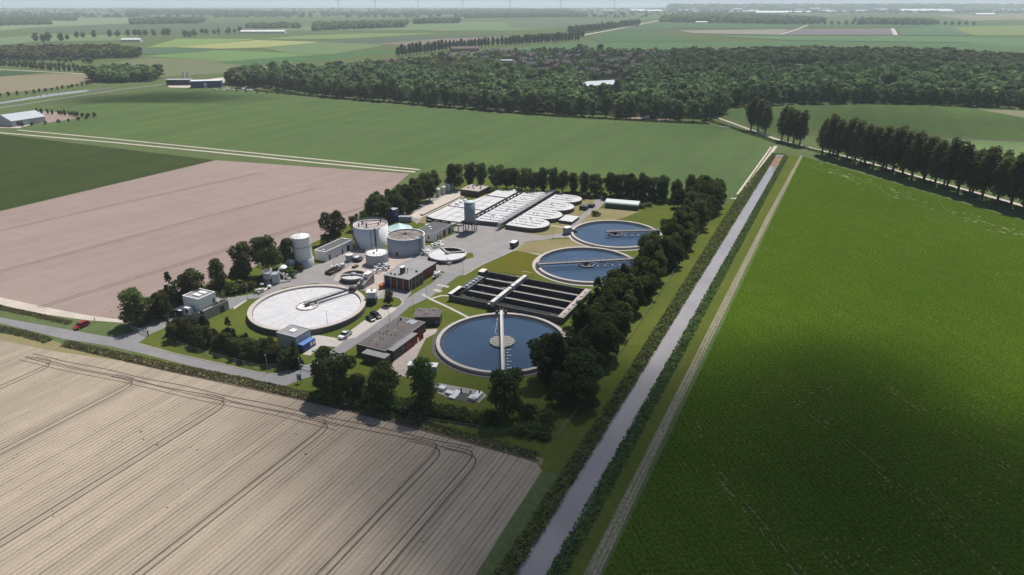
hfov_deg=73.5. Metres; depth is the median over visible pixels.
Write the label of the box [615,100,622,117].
broadleaf tree
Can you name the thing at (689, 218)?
broadleaf tree
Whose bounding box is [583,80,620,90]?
sports hall
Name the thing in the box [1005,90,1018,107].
broadleaf tree
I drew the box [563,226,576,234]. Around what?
loading ramp box
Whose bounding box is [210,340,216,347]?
hedge tree
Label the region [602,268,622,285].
broadleaf tree
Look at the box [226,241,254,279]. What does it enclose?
broadleaf tree
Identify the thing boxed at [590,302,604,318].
broadleaf tree
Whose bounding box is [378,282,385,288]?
skip
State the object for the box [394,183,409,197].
broadleaf tree
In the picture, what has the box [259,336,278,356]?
hedge tree
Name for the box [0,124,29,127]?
farmyard
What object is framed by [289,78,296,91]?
broadleaf tree
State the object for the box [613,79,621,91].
broadleaf tree
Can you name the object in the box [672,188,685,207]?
broadleaf tree
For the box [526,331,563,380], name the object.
broadleaf tree
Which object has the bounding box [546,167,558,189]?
broadleaf tree
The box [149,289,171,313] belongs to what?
broadleaf tree
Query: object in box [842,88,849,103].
broadleaf tree
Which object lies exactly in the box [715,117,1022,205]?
road
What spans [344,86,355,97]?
broadleaf tree
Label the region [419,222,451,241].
machine hall
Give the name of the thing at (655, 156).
field track
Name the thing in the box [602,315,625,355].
broadleaf tree
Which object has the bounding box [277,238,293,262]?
broadleaf tree
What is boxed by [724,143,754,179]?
field track
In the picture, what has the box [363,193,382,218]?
broadleaf tree
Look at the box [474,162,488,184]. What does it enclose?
broadleaf tree
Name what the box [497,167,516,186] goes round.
broadleaf tree
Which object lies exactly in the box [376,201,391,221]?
broadleaf tree
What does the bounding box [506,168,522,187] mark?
broadleaf tree
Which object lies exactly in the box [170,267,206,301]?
broadleaf tree
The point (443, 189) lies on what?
tank
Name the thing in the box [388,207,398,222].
blue tower
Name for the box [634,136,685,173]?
field track
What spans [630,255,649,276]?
broadleaf tree
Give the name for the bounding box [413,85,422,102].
broadleaf tree
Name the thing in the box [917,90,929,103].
broadleaf tree
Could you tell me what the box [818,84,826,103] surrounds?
broadleaf tree
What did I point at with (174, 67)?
field
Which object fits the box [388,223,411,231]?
dome tank
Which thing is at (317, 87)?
broadleaf tree
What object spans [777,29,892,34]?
field
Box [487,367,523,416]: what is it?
broadleaf tree
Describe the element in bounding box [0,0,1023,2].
sky
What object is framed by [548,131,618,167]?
field track
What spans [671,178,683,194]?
broadleaf tree
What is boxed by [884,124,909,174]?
poplar
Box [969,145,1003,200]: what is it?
poplar
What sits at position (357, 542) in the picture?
field track
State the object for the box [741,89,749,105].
broadleaf tree
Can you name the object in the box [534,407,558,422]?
shrub
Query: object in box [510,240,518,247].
utility trailer
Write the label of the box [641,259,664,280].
broadleaf tree
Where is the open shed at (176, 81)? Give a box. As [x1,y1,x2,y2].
[166,79,191,84]
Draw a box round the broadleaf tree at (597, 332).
[577,311,612,362]
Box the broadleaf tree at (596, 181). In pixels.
[587,173,604,193]
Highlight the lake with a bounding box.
[0,3,1023,7]
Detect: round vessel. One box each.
[278,265,286,276]
[286,259,294,266]
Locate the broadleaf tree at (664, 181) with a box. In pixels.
[656,174,670,196]
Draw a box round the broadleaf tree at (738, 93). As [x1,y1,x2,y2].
[733,87,744,106]
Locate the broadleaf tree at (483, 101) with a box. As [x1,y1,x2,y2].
[480,88,488,108]
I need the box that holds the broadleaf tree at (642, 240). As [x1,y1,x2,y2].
[637,233,657,256]
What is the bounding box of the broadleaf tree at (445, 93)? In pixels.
[441,86,449,105]
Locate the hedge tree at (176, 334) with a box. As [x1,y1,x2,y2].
[171,316,186,336]
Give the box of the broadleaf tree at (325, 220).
[318,210,346,239]
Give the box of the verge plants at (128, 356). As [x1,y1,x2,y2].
[61,340,396,419]
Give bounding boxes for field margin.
[0,128,416,173]
[0,297,123,322]
[0,334,542,465]
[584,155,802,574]
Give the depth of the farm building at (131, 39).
1856.53 m
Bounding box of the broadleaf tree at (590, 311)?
[572,304,600,334]
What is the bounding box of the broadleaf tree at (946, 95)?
[936,88,956,104]
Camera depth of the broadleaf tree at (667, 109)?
624.57 m
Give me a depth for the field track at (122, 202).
369.15 m
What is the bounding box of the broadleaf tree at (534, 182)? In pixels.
[526,171,542,188]
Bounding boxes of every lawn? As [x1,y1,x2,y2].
[132,179,701,449]
[382,297,400,305]
[419,193,594,240]
[439,253,473,265]
[472,252,541,276]
[516,239,586,253]
[582,208,638,222]
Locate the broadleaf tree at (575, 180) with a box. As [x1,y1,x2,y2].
[569,172,578,194]
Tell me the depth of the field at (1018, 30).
2575.70 m
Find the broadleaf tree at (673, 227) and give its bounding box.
[666,221,681,235]
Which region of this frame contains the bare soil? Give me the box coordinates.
[622,117,668,120]
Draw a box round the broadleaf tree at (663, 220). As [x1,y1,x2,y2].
[659,216,677,234]
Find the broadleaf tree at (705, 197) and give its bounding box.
[701,193,710,216]
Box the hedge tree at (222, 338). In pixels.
[213,329,232,348]
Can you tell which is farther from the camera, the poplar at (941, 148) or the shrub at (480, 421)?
the poplar at (941, 148)
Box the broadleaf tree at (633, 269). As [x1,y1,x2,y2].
[622,264,638,274]
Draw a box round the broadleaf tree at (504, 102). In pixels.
[498,94,511,109]
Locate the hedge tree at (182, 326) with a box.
[174,317,192,336]
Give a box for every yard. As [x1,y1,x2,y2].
[167,77,227,87]
[260,245,471,301]
[334,254,414,295]
[412,191,453,223]
[432,194,604,274]
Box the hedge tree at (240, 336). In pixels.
[230,334,244,347]
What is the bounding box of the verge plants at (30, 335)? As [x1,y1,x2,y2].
[0,325,53,342]
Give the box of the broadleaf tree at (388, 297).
[383,289,393,303]
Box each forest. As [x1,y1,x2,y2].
[0,7,706,16]
[233,58,1023,116]
[308,44,1023,69]
[666,3,1023,8]
[668,8,1023,12]
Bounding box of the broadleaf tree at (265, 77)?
[263,71,273,86]
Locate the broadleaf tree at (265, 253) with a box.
[247,235,283,270]
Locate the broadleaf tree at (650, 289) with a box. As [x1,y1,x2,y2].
[644,274,660,298]
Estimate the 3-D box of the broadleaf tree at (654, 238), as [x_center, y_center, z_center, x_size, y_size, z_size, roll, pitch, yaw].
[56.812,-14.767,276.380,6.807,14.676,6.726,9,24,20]
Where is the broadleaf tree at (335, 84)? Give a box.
[331,78,339,96]
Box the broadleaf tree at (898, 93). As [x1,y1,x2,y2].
[892,87,905,103]
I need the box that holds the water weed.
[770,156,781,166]
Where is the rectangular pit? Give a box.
[325,266,341,274]
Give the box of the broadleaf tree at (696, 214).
[688,211,699,226]
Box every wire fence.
[163,338,291,368]
[409,413,555,436]
[557,215,711,438]
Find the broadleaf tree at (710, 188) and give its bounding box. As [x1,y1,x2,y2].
[705,183,716,195]
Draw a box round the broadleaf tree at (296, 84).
[292,78,300,92]
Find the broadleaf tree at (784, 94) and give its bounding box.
[780,88,786,104]
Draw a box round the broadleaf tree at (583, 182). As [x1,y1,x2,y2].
[578,171,588,191]
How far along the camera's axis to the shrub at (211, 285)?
251.62 m
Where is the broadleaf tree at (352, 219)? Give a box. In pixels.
[348,213,358,226]
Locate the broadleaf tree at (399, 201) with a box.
[388,189,407,213]
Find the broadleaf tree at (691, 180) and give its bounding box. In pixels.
[684,174,697,192]
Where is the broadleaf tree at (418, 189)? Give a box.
[410,183,425,205]
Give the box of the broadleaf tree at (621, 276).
[615,273,624,280]
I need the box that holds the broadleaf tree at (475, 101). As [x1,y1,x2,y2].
[470,93,480,107]
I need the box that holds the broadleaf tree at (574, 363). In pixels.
[561,352,602,394]
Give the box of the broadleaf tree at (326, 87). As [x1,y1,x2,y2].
[321,82,333,95]
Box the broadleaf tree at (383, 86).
[379,82,387,100]
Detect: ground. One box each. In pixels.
[0,8,1023,574]
[183,82,298,96]
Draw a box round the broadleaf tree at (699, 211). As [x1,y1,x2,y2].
[695,207,705,222]
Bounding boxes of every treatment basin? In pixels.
[426,188,517,225]
[476,191,548,225]
[505,193,594,231]
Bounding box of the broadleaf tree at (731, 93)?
[725,89,734,103]
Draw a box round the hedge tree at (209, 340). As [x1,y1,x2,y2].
[202,326,212,348]
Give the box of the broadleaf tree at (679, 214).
[674,210,687,225]
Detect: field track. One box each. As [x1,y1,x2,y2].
[0,187,315,270]
[0,357,50,385]
[0,359,49,388]
[0,374,133,449]
[0,376,132,454]
[0,393,224,540]
[0,396,224,546]
[1,187,319,271]
[2,173,254,229]
[3,173,258,230]
[19,359,333,429]
[25,357,336,425]
[26,356,466,452]
[33,353,471,447]
[42,206,363,305]
[45,208,362,306]
[132,415,325,574]
[143,418,327,574]
[315,438,436,574]
[326,441,439,574]
[355,119,478,156]
[369,445,472,574]
[381,448,475,574]
[388,120,510,160]
[421,123,532,163]
[421,124,532,164]
[463,125,561,164]
[471,125,563,162]
[497,129,586,169]
[502,128,591,168]
[547,130,622,169]
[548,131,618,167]
[578,134,651,178]
[585,133,650,172]
[632,137,681,172]
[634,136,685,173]
[669,139,716,181]
[669,139,719,184]
[722,142,752,178]
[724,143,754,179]
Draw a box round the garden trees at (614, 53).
[451,46,672,79]
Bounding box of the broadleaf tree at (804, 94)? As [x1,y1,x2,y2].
[800,87,808,103]
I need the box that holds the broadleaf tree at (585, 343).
[577,338,605,374]
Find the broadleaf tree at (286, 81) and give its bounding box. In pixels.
[282,75,291,90]
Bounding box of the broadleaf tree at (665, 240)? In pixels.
[660,232,679,255]
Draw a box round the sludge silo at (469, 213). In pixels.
[450,200,477,232]
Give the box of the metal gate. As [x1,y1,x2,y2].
[129,324,148,335]
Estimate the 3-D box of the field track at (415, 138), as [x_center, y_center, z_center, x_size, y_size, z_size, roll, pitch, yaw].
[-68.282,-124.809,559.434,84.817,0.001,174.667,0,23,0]
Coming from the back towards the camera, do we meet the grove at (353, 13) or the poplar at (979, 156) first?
the grove at (353, 13)
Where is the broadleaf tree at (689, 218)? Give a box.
[678,214,698,232]
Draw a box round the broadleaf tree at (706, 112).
[702,102,710,118]
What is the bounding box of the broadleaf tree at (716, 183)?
[711,180,726,203]
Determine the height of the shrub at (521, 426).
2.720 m
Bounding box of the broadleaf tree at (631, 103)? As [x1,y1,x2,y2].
[625,98,636,118]
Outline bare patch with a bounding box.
[979,109,1023,117]
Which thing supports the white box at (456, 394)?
on the paving at (454, 388)
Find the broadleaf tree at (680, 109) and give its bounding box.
[676,102,684,119]
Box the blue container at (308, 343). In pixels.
[297,337,315,351]
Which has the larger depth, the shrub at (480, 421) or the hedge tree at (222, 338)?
the hedge tree at (222, 338)
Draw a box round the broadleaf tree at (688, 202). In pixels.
[681,199,693,207]
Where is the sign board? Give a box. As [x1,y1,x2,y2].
[296,374,301,382]
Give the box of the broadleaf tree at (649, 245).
[641,239,653,258]
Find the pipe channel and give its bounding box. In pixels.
[475,192,520,218]
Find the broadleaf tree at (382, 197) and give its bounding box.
[373,191,388,211]
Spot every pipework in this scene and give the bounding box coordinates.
[254,288,266,293]
[283,273,296,279]
[330,262,344,269]
[372,262,389,273]
[419,249,429,255]
[431,240,443,248]
[432,271,441,279]
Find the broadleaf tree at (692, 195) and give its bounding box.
[684,191,698,202]
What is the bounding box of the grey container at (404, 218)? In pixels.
[398,215,411,221]
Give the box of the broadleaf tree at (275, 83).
[273,77,283,87]
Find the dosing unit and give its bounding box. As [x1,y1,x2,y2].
[366,289,377,304]
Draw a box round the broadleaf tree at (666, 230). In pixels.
[661,222,671,244]
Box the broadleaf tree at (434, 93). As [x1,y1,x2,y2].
[430,86,438,104]
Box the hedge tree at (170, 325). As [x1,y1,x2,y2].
[166,317,179,338]
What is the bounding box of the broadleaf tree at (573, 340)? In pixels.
[561,325,582,347]
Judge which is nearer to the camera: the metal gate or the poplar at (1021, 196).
the metal gate
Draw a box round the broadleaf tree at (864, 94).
[859,89,867,102]
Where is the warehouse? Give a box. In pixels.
[189,79,222,87]
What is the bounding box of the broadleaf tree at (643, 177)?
[637,172,649,196]
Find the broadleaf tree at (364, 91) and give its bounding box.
[360,85,371,99]
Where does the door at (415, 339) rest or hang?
in the workshop
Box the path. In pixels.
[421,294,468,316]
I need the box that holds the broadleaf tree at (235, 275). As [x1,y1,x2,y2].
[227,268,240,281]
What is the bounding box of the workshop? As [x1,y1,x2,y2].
[356,316,425,364]
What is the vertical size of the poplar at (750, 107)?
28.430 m
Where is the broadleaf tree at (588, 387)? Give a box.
[571,374,600,409]
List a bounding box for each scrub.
[234,87,709,123]
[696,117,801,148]
[802,146,1022,210]
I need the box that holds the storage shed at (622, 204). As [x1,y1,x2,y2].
[605,198,640,210]
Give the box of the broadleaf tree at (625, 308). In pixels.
[614,301,633,332]
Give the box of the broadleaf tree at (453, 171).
[444,163,464,186]
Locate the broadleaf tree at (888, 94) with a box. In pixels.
[881,88,892,103]
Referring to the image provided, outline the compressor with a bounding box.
[352,256,362,262]
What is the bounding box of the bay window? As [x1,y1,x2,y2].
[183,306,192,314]
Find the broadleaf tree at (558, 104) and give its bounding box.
[554,98,562,114]
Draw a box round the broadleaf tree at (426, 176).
[418,172,434,183]
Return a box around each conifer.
[162,271,182,305]
[198,310,209,325]
[224,316,237,338]
[289,341,304,369]
[543,338,567,385]
[585,276,602,305]
[620,263,626,274]
[645,249,658,287]
[651,243,662,277]
[664,246,676,272]
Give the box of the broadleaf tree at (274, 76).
[271,72,280,88]
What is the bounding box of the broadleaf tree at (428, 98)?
[425,91,432,103]
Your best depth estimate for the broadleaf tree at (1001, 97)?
699.18 m
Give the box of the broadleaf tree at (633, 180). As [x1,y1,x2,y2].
[624,173,641,196]
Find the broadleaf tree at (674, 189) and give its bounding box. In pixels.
[670,184,682,197]
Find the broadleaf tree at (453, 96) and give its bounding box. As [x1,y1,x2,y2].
[449,90,458,105]
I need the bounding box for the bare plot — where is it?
[39,111,77,122]
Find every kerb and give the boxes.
[140,343,288,373]
[465,238,551,274]
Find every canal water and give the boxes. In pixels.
[0,87,114,103]
[516,166,776,574]
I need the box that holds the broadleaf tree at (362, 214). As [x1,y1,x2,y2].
[359,211,368,220]
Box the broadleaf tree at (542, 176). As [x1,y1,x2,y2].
[536,167,548,190]
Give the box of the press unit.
[357,270,374,288]
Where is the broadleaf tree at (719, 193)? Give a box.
[714,186,726,206]
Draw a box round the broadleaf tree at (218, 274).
[206,258,227,288]
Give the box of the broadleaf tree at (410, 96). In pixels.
[406,89,414,102]
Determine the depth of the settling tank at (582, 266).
280.79 m
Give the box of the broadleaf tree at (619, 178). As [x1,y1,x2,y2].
[612,173,631,195]
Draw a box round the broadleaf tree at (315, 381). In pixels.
[311,367,326,388]
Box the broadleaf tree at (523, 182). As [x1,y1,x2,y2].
[515,168,532,189]
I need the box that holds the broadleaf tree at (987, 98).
[979,86,997,106]
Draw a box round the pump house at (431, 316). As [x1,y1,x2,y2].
[414,308,441,325]
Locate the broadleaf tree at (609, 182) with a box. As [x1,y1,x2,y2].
[603,172,619,193]
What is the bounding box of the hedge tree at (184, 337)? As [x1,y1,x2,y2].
[181,318,187,340]
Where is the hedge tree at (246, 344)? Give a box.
[237,337,255,357]
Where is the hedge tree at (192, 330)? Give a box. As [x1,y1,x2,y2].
[189,324,203,341]
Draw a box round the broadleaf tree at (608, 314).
[591,311,613,324]
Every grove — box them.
[0,14,76,20]
[0,19,52,25]
[0,42,141,59]
[54,56,93,62]
[82,62,164,81]
[124,9,293,15]
[128,17,206,24]
[223,66,267,86]
[245,21,301,28]
[311,19,409,30]
[322,11,391,15]
[398,8,567,14]
[412,17,461,23]
[460,11,583,17]
[658,12,826,23]
[857,17,935,24]
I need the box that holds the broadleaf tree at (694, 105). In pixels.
[683,101,700,120]
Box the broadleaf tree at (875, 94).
[871,88,881,102]
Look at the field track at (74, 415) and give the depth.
179.90 m
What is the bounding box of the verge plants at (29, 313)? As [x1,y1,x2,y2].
[0,304,72,324]
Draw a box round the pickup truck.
[338,330,352,339]
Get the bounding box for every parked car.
[72,320,89,329]
[365,314,375,321]
[369,310,381,318]
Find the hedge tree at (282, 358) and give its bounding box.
[276,347,295,365]
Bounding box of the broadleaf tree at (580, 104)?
[575,95,586,115]
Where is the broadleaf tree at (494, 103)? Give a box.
[486,92,499,108]
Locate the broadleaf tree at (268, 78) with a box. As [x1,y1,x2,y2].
[266,72,272,87]
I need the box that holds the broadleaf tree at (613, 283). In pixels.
[598,277,621,300]
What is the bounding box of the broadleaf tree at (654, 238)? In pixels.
[646,233,660,250]
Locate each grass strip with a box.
[530,156,766,473]
[562,155,799,574]
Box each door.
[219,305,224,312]
[386,278,390,287]
[393,280,396,288]
[400,281,404,290]
[406,339,411,349]
[412,335,417,345]
[418,331,423,340]
[429,320,434,325]
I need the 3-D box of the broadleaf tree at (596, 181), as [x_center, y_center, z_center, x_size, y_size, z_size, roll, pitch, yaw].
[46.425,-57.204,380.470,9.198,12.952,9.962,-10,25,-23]
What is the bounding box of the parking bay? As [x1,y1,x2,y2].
[347,307,397,338]
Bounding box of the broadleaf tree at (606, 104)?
[600,95,611,116]
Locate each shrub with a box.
[140,313,155,322]
[156,308,175,319]
[164,299,182,312]
[205,281,224,290]
[211,289,222,297]
[215,285,229,292]
[222,281,239,292]
[230,281,239,291]
[240,279,257,289]
[243,276,259,281]
[279,266,297,275]
[291,261,304,270]
[307,387,326,399]
[320,233,338,244]
[340,390,356,405]
[353,393,368,406]
[375,390,398,402]
[389,398,399,409]
[394,399,414,412]
[395,395,417,408]
[404,402,417,414]
[414,401,439,416]
[421,402,440,416]
[437,405,459,417]
[441,403,457,409]
[452,406,473,421]
[464,412,479,424]
[472,410,485,423]
[474,416,487,426]
[480,408,498,419]
[489,186,498,191]
[512,420,531,434]
[515,402,538,419]
[523,420,535,432]
[526,428,540,437]
[531,420,551,432]
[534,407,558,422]
[536,427,550,439]
[542,429,552,439]
[576,192,586,196]
[591,210,601,214]
[593,191,604,197]
[616,193,627,199]
[638,195,650,201]
[657,195,667,201]
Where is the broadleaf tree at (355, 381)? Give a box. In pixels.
[346,373,367,396]
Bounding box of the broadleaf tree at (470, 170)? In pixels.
[463,162,476,184]
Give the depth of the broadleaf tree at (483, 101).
681.81 m
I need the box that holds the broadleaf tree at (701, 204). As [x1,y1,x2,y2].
[692,199,712,227]
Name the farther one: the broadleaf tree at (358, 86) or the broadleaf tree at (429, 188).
the broadleaf tree at (358, 86)
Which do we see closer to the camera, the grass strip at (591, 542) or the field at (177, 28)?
the grass strip at (591, 542)
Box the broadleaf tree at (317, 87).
[313,79,320,94]
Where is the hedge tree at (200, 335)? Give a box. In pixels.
[192,325,212,346]
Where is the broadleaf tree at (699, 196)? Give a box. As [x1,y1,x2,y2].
[695,193,710,208]
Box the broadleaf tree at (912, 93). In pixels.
[906,87,918,103]
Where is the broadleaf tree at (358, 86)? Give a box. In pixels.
[355,82,362,98]
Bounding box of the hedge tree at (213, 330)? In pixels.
[209,328,218,335]
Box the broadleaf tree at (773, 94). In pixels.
[767,86,783,104]
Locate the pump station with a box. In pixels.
[276,324,310,350]
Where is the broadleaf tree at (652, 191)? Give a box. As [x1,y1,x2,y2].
[644,177,662,200]
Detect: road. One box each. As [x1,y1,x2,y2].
[0,69,83,73]
[0,84,164,107]
[0,271,471,385]
[225,294,262,308]
[551,20,658,40]
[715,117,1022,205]
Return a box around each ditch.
[64,346,539,462]
[916,132,1023,141]
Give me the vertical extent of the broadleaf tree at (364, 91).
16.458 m
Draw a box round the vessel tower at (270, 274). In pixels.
[262,268,290,283]
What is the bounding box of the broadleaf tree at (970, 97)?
[963,87,981,105]
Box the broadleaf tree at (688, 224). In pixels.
[683,221,695,230]
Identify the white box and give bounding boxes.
[438,385,446,391]
[445,390,454,394]
[448,390,460,399]
[468,394,475,401]
[472,391,482,400]
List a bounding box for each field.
[0,18,128,30]
[0,34,141,44]
[0,71,41,76]
[0,73,92,93]
[0,134,212,210]
[0,160,408,318]
[0,340,541,574]
[21,88,769,205]
[34,22,281,33]
[79,18,129,18]
[97,58,240,76]
[141,47,216,53]
[147,50,324,60]
[149,39,252,46]
[180,40,315,48]
[213,49,395,64]
[260,33,436,39]
[260,42,385,53]
[273,22,544,30]
[321,34,499,43]
[379,36,521,44]
[505,18,657,27]
[508,41,1023,52]
[590,22,1023,41]
[603,157,1023,574]
[678,29,787,34]
[720,36,1023,46]
[722,104,1023,138]
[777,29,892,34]
[900,25,972,35]
[939,14,1023,20]
[945,138,1023,157]
[953,25,1023,35]
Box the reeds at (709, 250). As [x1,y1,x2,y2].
[491,153,775,574]
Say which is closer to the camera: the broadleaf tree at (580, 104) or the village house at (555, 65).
the broadleaf tree at (580, 104)
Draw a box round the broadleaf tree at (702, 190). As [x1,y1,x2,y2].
[699,183,707,192]
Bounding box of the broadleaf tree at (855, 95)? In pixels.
[851,88,859,101]
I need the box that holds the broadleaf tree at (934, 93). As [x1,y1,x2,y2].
[929,88,939,104]
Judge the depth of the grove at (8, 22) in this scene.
3233.65 m
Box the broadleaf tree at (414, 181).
[408,177,421,195]
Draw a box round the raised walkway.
[495,188,555,230]
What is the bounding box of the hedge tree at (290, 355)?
[280,348,298,362]
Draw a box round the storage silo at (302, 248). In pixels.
[290,230,314,268]
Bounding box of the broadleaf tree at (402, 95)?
[397,87,405,101]
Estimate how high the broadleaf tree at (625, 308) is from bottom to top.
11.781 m
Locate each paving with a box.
[304,335,343,354]
[392,329,437,376]
[411,189,464,217]
[433,383,486,402]
[445,391,473,402]
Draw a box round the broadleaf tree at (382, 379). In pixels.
[362,359,401,400]
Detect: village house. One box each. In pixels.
[525,62,535,66]
[543,59,553,64]
[544,61,549,66]
[553,63,559,69]
[559,60,571,64]
[564,54,572,59]
[607,70,615,77]
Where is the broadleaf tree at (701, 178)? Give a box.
[696,174,711,184]
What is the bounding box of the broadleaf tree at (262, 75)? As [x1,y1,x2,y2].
[258,74,265,85]
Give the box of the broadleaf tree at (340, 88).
[335,82,347,96]
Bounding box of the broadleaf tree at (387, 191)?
[384,188,396,204]
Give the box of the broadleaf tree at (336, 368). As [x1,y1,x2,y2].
[310,345,356,394]
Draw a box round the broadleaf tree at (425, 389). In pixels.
[406,356,438,405]
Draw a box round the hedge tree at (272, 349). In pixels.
[262,344,280,361]
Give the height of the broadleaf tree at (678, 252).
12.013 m
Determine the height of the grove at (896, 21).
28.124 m
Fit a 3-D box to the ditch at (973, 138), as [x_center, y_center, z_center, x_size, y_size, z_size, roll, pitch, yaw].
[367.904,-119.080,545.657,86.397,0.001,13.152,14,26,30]
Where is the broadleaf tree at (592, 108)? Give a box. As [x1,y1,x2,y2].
[589,99,596,115]
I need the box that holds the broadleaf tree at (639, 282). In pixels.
[622,273,650,309]
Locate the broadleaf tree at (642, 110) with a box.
[636,103,650,117]
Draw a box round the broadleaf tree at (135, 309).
[117,286,154,324]
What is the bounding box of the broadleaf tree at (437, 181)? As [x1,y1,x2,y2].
[430,170,441,185]
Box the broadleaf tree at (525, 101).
[517,92,530,111]
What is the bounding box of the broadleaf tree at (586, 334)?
[581,323,616,364]
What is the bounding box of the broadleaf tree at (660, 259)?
[649,250,667,276]
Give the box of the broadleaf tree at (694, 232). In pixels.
[685,227,698,242]
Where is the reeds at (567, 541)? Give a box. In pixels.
[545,155,788,574]
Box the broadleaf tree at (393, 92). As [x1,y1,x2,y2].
[389,86,398,99]
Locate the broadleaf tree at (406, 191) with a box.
[398,185,416,210]
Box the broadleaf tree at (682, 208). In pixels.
[676,206,690,213]
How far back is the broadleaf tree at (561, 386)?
180.70 m
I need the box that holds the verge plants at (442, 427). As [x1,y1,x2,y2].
[391,412,539,458]
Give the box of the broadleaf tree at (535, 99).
[529,92,542,111]
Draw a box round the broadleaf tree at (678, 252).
[666,236,685,264]
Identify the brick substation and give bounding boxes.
[460,184,489,196]
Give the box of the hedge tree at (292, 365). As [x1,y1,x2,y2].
[289,348,302,369]
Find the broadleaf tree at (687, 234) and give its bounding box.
[680,226,694,250]
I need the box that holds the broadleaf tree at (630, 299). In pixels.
[620,289,637,320]
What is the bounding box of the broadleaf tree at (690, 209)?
[673,205,692,215]
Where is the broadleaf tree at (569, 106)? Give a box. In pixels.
[563,100,574,114]
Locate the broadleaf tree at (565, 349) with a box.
[540,333,569,359]
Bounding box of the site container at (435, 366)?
[407,361,437,373]
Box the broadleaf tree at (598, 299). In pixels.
[593,287,614,302]
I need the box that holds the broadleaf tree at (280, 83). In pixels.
[277,78,285,90]
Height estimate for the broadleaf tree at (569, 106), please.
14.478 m
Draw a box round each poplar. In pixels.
[395,46,400,55]
[399,44,404,54]
[407,43,411,55]
[410,43,415,52]
[414,42,418,52]
[418,41,422,53]
[426,41,429,51]
[432,41,436,51]
[437,40,441,49]
[440,39,444,49]
[499,36,504,43]
[516,35,521,44]
[524,34,528,44]
[744,96,759,129]
[751,99,766,131]
[760,104,773,133]
[776,105,789,140]
[781,106,796,141]
[787,110,800,142]
[795,109,810,144]
[815,117,830,154]
[822,113,840,156]
[832,118,848,159]
[840,116,859,161]
[847,119,867,163]
[857,123,874,166]
[864,126,885,168]
[876,126,895,171]
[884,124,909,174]
[897,130,915,177]
[900,130,928,180]
[913,136,940,183]
[925,139,949,186]
[938,136,963,189]
[951,140,976,193]
[962,148,986,196]
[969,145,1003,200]
[989,155,1017,204]
[994,149,1016,191]
[998,152,1023,208]
[1015,179,1023,212]
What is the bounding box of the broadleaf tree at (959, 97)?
[954,91,965,104]
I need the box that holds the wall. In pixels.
[420,195,461,215]
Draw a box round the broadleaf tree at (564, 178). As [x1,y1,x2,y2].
[552,170,571,191]
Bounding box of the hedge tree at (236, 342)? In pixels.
[229,337,243,354]
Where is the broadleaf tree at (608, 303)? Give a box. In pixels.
[600,293,625,329]
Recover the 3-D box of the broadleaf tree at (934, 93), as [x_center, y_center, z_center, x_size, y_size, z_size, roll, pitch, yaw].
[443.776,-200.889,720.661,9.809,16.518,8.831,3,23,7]
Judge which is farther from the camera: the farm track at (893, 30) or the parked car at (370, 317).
the farm track at (893, 30)
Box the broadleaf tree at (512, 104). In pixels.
[508,96,515,110]
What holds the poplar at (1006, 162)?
on the ground at (524, 512)
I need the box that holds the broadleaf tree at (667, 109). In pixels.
[662,99,672,119]
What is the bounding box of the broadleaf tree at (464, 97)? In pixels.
[459,90,467,106]
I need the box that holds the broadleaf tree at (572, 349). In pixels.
[565,346,589,368]
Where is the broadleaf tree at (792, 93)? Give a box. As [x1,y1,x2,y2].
[788,88,795,103]
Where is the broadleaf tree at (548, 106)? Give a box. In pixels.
[542,99,554,113]
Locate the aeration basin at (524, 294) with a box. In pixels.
[448,268,591,323]
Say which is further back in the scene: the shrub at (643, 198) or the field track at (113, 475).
the shrub at (643, 198)
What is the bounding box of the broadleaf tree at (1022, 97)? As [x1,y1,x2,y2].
[1019,92,1023,105]
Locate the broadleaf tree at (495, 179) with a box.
[487,164,503,187]
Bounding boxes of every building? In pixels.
[120,38,142,41]
[174,288,228,320]
[240,30,286,32]
[314,238,352,261]
[384,258,436,291]
[450,46,478,51]
[629,10,662,11]
[741,10,753,12]
[752,11,788,13]
[896,9,953,11]
[937,10,953,12]
[972,13,996,14]
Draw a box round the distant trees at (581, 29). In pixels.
[0,12,975,68]
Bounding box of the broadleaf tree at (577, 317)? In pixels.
[570,300,589,339]
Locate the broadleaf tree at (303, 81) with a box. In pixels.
[299,77,308,93]
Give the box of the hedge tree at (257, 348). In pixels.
[250,337,264,359]
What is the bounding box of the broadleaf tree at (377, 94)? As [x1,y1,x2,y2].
[368,82,381,99]
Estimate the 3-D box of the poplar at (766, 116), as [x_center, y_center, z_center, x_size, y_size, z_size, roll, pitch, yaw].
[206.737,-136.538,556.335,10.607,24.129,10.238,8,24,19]
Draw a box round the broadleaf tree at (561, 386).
[546,370,573,404]
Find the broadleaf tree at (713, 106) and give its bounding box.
[709,101,716,118]
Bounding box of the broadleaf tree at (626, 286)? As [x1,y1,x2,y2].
[615,279,634,311]
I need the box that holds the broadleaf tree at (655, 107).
[649,100,660,118]
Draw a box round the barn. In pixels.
[0,110,45,126]
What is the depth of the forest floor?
737.54 m
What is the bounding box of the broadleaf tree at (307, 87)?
[302,83,313,93]
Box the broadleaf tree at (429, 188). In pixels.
[421,180,436,200]
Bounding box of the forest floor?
[266,52,1023,118]
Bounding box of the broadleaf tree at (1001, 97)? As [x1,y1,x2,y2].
[995,88,1006,106]
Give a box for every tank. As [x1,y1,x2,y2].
[247,284,365,335]
[340,270,364,283]
[345,253,352,261]
[350,217,387,248]
[365,247,388,266]
[386,228,424,255]
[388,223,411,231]
[428,247,465,263]
[431,310,569,377]
[435,187,440,196]
[440,185,446,194]
[446,183,451,192]
[450,182,455,190]
[532,247,634,285]
[568,220,661,250]
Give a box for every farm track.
[0,132,414,171]
[20,130,419,169]
[730,146,776,198]
[737,147,771,193]
[778,25,807,34]
[891,28,897,34]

